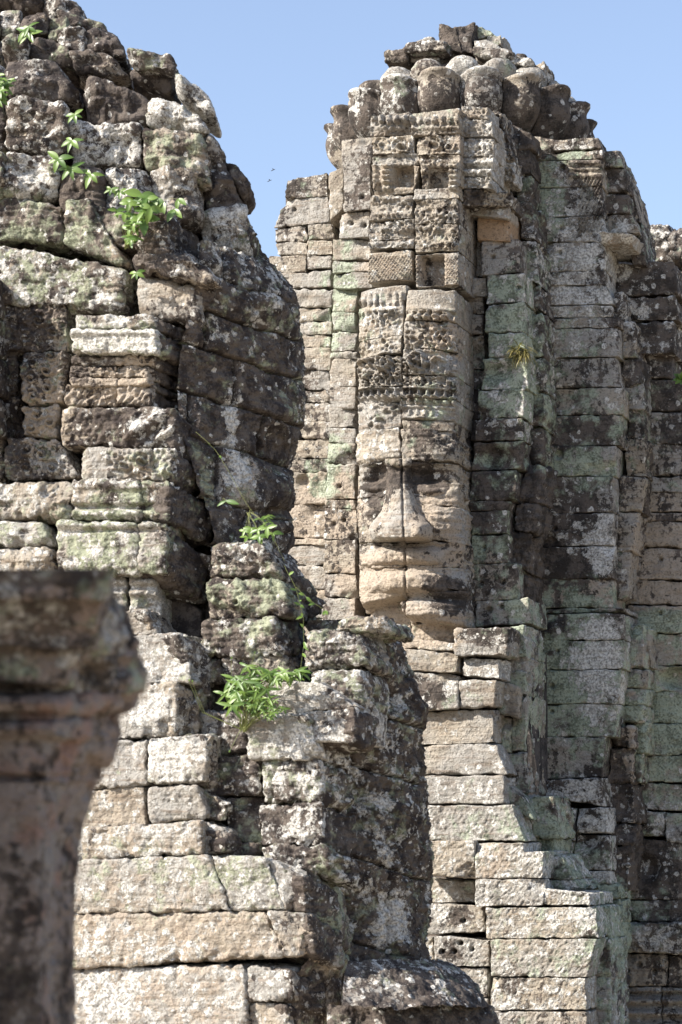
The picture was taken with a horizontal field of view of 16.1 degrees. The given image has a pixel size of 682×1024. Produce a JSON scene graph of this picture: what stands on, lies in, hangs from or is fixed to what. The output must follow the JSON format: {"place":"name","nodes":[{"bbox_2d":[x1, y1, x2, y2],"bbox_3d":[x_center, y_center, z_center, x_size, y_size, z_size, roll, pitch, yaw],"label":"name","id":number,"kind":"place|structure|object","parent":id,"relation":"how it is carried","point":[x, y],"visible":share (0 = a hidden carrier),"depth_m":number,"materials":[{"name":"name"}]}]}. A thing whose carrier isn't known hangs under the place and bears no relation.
{"place":"outdoors","nodes":[
{"label":"outdoors","id":0,"kind":"place"},
{"bbox_2d":[0,569,147,1023],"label":"stone pillar","id":1,"kind":"structure","parent":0,"point":[73,675],"depth_m":5.95,"materials":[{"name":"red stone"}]},
{"bbox_2d":[0,0,434,1023],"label":"face tower","id":2,"kind":"structure","parent":0,"point":[268,870],"depth_m":20.34,"materials":[{"name":"stone"}]},
{"bbox_2d":[0,73,15,107],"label":"shrub","id":3,"kind":"object","parent":2,"relation":"on","point":[3,95],"visible":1,"depth_m":21.06,"materials":[{"name":"green plant"}]},
{"bbox_2d":[16,22,41,43],"bbox_3d":[-2.865,-4.348,22.056,0.164,0.221,0.313,5,-10,-33],"label":"sprout","id":4,"kind":"object","parent":2,"relation":"attached to","point":[24,34],"visible":1,"depth_m":21.99,"materials":[{"name":"green plant"}]},
{"bbox_2d":[47,109,126,199],"bbox_3d":[-2.199,-3.087,21.110,0.703,0.847,0.385,0,-8,0],"label":"creeper","id":5,"kind":"object","parent":2,"relation":"attached to","point":[69,170],"visible":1,"depth_m":20.94,"materials":[{"name":"green plant"}]},
{"bbox_2d":[130,269,144,279],"bbox_3d":[-1.754,-2.009,20.618,0.103,0.098,0.219,6,-10,-37],"label":"sprout","id":6,"kind":"object","parent":2,"relation":"attached to","point":[138,273],"visible":1,"depth_m":20.56,"materials":[{"name":"green plant"}]},
{"bbox_2d":[107,188,185,248],"bbox_3d":[-1.654,-2.498,20.501,0.628,0.528,0.287,-4,-9,28],"label":"leafy shrub","id":7,"kind":"object","parent":2,"relation":"attached to","point":[147,209],"visible":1,"depth_m":20.48,"materials":[{"name":"green plant"}]},
{"bbox_2d":[196,432,283,558],"bbox_3d":[-0.841,-0.134,20.200,0.767,1.122,0.295,-4,-9,25],"label":"vine","id":8,"kind":"object","parent":2,"relation":"hanging from","point":[249,530],"visible":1,"depth_m":20.09,"materials":[{"name":"green plant"}]},
{"bbox_2d":[188,651,310,751],"bbox_3d":[-0.730,1.514,19.298,0.997,0.805,0.386,-4,-9,24],"label":"fern clump","id":9,"kind":"object","parent":2,"relation":"on","point":[243,693],"visible":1,"depth_m":19.22,"materials":[{"name":"green plant"}]},
{"bbox_2d":[284,565,328,662],"bbox_3d":[-0.285,0.854,19.759,0.361,0.844,0.162,-1,-8,9],"label":"vine","id":10,"kind":"object","parent":2,"relation":"hanging from","point":[301,616],"visible":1,"depth_m":19.75,"materials":[{"name":"green plant"}]},
{"bbox_2d":[327,958,499,1023],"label":"fallen slab","id":11,"kind":"structure","parent":2,"relation":"on","point":[400,991],"depth_m":19.03,"materials":[{"name":"stone"}]},
{"bbox_2d":[72,0,681,257],"label":"sky","id":12,"kind":"structure","parent":0,"point":[272,73],"materials":[{"name":"blue"}]},
{"bbox_2d":[269,22,681,1023],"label":"face tower","id":13,"kind":"structure","parent":0,"point":[487,522],"depth_m":30.07,"materials":[{"name":"stone"}]},
{"bbox_2d":[499,335,536,370],"bbox_3d":[2.186,-1.960,29.737,0.475,0.476,0.284,-4,-9,25],"label":"grass tuft","id":14,"kind":"object","parent":13,"relation":"attached to","point":[520,357],"visible":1,"depth_m":29.76,"materials":[{"name":"plant"}]},
{"bbox_2d":[673,372,681,383],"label":"sprout","id":15,"kind":"object","parent":13,"relation":"attached to","point":[678,379],"visible":1,"depth_m":30.67,"materials":[{"name":"green plant"}]},
{"bbox_2d":[650,224,681,272],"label":"distant tower","id":16,"kind":"structure","parent":0,"point":[668,241],"depth_m":35.78,"materials":[{"name":"stone"}]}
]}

